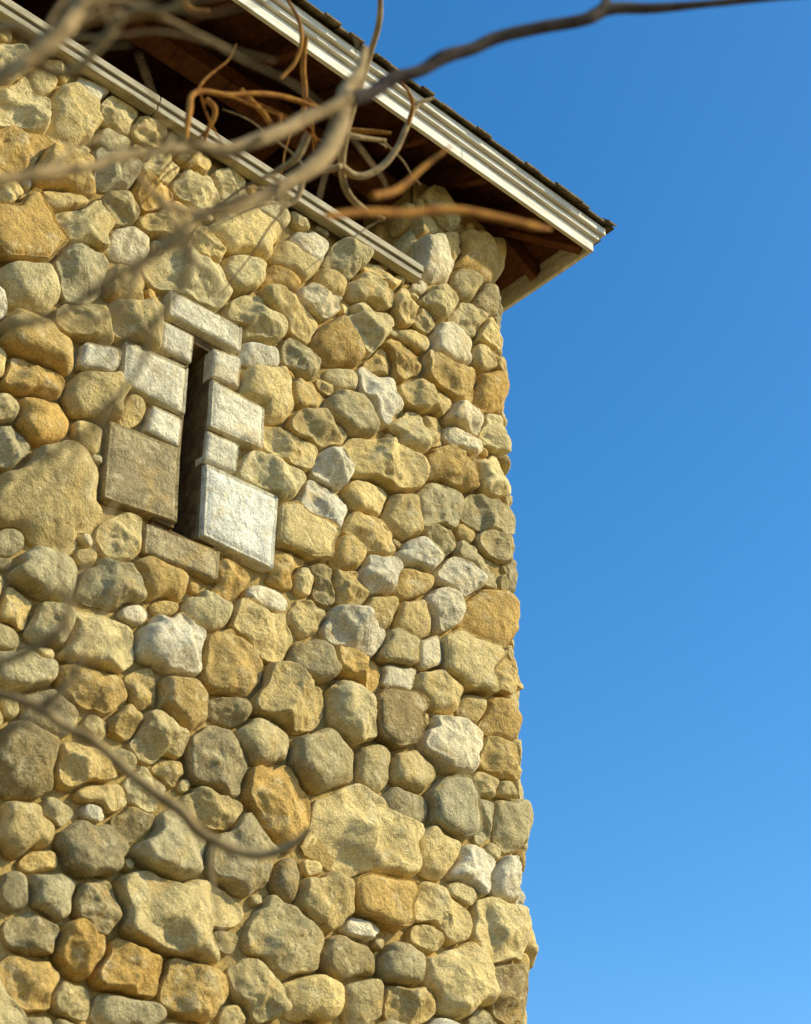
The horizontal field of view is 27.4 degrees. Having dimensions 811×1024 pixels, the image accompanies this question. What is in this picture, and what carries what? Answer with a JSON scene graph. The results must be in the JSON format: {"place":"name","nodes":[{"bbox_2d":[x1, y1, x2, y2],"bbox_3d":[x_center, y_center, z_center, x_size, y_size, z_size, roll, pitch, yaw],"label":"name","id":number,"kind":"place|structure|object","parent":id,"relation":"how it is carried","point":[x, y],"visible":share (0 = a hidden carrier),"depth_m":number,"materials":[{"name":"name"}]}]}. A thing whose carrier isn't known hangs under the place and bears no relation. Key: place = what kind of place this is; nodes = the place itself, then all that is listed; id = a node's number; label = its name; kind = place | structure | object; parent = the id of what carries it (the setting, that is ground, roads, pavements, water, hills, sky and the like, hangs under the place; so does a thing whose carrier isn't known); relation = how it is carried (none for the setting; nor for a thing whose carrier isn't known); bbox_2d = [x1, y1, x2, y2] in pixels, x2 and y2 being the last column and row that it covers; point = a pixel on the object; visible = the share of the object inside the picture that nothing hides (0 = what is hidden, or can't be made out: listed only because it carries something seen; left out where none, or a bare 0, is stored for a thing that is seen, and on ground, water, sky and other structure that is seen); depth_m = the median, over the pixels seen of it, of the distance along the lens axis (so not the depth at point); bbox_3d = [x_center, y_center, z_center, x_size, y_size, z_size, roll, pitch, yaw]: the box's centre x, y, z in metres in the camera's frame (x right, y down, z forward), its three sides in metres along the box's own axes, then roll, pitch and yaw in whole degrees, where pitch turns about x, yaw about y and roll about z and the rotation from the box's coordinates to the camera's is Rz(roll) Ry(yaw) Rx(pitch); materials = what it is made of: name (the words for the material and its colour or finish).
{"place":"outdoors","nodes":[
{"label":"outdoors","id":0,"kind":"place"},
{"bbox_2d":[307,0,810,1023],"label":"sky","id":1,"kind":"structure","parent":0,"point":[657,405],"materials":[{"name":"blue"}]},
{"label":"ground","id":2,"kind":"structure","parent":0,"visible":0},
{"bbox_2d":[0,33,517,1023],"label":"mortar wall","id":3,"kind":"structure","parent":2,"relation":"on","point":[320,853],"depth_m":6.91,"materials":[{"name":"beige concrete"}]},
{"bbox_2d":[148,323,226,547],"bbox_3d":[-1.107,-0.247,7.564,0.323,1.154,0.470,28,-43,-34],"label":"window reveal","id":4,"kind":"object","parent":3,"relation":"attached to","point":[194,429],"depth_m":7.50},
{"bbox_2d":[363,182,413,284],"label":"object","id":5,"kind":"object","parent":2,"relation":"on","point":[407,194],"visible":0.05,"depth_m":9.71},
{"bbox_2d":[0,0,423,283],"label":"sill beam","id":6,"kind":"structure","parent":5,"relation":"on","point":[119,84],"depth_m":8.26,"materials":[{"name":"grey wood"}]},
{"bbox_2d":[0,23,538,1023],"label":"fieldstones","id":7,"kind":"object","parent":5,"relation":"on","point":[386,845],"visible":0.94,"depth_m":7.25,"materials":[{"name":"beige stone"}]},
{"bbox_2d":[12,0,559,291],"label":"roof deck","id":8,"kind":"structure","parent":5,"relation":"on","point":[243,29],"depth_m":9.81,"materials":[{"name":"brown wood"}]},
{"bbox_2d":[232,0,605,312],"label":"fascia","id":9,"kind":"structure","parent":8,"relation":"attached to","point":[332,51],"depth_m":9.47,"materials":[{"name":"white paint"}]},
{"bbox_2d":[290,0,616,245],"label":"shingle edge","id":10,"kind":"object","parent":8,"relation":"attached to","point":[330,22],"visible":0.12,"depth_m":9.45,"materials":[{"name":"brown wood"}]},
{"bbox_2d":[19,0,581,280],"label":"rafters","id":11,"kind":"object","parent":5,"relation":"on","point":[193,64],"visible":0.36,"depth_m":9.51,"materials":[{"name":"brown wood"}]},
{"bbox_2d":[0,0,782,995],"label":"bare tree","id":12,"kind":"object","parent":2,"relation":"on","point":[338,110],"visible":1,"depth_m":2.38,"materials":[{"name":"brown plant"}]}
]}

